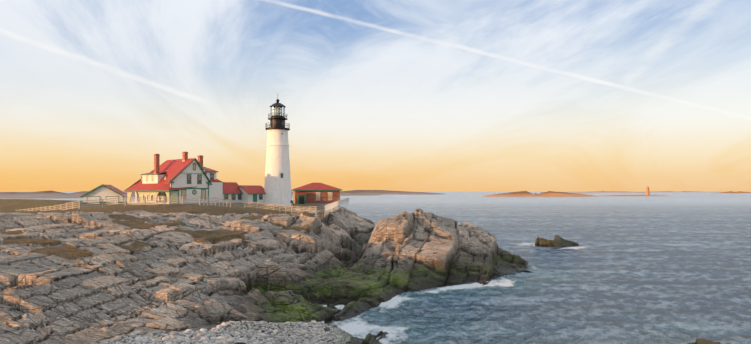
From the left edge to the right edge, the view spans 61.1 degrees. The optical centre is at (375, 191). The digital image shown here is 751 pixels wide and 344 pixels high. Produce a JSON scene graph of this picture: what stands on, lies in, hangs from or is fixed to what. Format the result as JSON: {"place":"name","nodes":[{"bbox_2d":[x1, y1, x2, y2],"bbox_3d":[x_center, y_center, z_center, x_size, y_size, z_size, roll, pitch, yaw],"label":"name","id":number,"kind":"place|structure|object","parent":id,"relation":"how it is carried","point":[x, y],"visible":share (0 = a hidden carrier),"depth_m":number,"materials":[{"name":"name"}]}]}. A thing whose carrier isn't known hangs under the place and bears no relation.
{"place":"outdoors","nodes":[
{"label":"outdoors","id":0,"kind":"place"},
{"bbox_2d":[0,191,134,198],"bbox_3d":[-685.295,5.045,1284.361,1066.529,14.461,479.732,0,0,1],"label":"shore","id":1,"kind":"structure","parent":0,"point":[30,195],"depth_m":1161.66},
{"bbox_2d":[291,192,375,195],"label":"shore","id":2,"kind":"structure","parent":0,"point":[351,194],"depth_m":1849.61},
{"bbox_2d":[0,199,729,343],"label":"rocky shore","id":3,"kind":"structure","parent":0,"point":[91,273],"depth_m":66.45,"materials":[{"name":"grey stone"}]},
{"bbox_2d":[80,184,126,203],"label":"garage","id":4,"kind":"structure","parent":3,"relation":"on","point":[98,194],"depth_m":145.07,"materials":[{"name":"wood"}]},
{"bbox_2d":[20,196,324,216],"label":"rail fence","id":5,"kind":"object","parent":3,"relation":"on","point":[182,202],"visible":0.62,"depth_m":107.42,"materials":[{"name":"white wood"}]},
{"bbox_2d":[124,152,223,204],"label":"keepers house","id":6,"kind":"structure","parent":3,"relation":"on","point":[185,177],"depth_m":133.31,"materials":[{"name":"white painted wood clapboard"},{"name":"red roof shingles"},{"name":"brick"}]},
{"bbox_2d":[101,320,352,343],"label":"beach cobbles","id":7,"kind":"object","parent":3,"relation":"on","point":[307,334],"visible":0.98,"depth_m":42.22,"materials":[{"name":"grey stone"}]},
{"bbox_2d":[223,182,242,204],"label":"wing","id":8,"kind":"structure","parent":3,"relation":"on","point":[232,191],"depth_m":143.88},
{"bbox_2d":[238,185,265,204],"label":"wing","id":9,"kind":"structure","parent":3,"relation":"on","point":[253,193],"depth_m":145.58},
{"bbox_2d":[264,99,291,206],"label":"lighthouse tower","id":10,"kind":"structure","parent":3,"relation":"on","point":[277,187],"depth_m":147.23,"materials":[{"name":"white paint"}]},
{"bbox_2d":[291,183,341,207],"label":"brick building","id":11,"kind":"structure","parent":3,"relation":"on","point":[321,194],"depth_m":164.19,"materials":[{"name":"red brick"}]},
{"bbox_2d":[325,197,348,214],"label":"fence","id":12,"kind":"object","parent":3,"relation":"on","point":[332,205],"visible":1,"depth_m":140.02,"materials":[{"name":"white wood"}]},
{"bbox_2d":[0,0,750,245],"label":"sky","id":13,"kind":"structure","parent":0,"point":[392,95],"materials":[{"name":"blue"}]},
{"bbox_2d":[340,190,440,194],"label":"island","id":14,"kind":"structure","parent":0,"point":[382,192],"depth_m":2538.59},
{"bbox_2d":[43,192,750,343],"bbox_3d":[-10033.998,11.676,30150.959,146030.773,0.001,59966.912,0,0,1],"label":"sea water","id":15,"kind":"structure","parent":0,"point":[670,268],"depth_m":86.35,"materials":[{"name":"blue liquid"}]},
{"bbox_2d":[481,191,597,196],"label":"island","id":16,"kind":"structure","parent":15,"relation":"on","point":[541,194],"depth_m":1468.77,"materials":[{"name":"beige stone"}]},
{"bbox_2d":[605,195,661,195],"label":"distant island","id":17,"kind":"structure","parent":15,"relation":"in","point":[633,195],"depth_m":1635.10,"materials":[{"name":"beige stone"}]},
{"bbox_2d":[567,191,645,192],"bbox_3d":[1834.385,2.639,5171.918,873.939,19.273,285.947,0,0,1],"label":"island","id":18,"kind":"structure","parent":0,"point":[607,192],"depth_m":5128.99,"materials":[{"name":"brown stone"}]},
{"bbox_2d":[652,191,700,191],"bbox_3d":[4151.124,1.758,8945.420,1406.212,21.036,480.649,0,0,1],"label":"island","id":19,"kind":"structure","parent":0,"point":[675,191],"depth_m":8925.51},
{"bbox_2d":[720,191,750,192],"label":"island","id":20,"kind":"structure","parent":0,"point":[735,192],"depth_m":4156.78,"materials":[{"name":"beige stone"}]}
]}

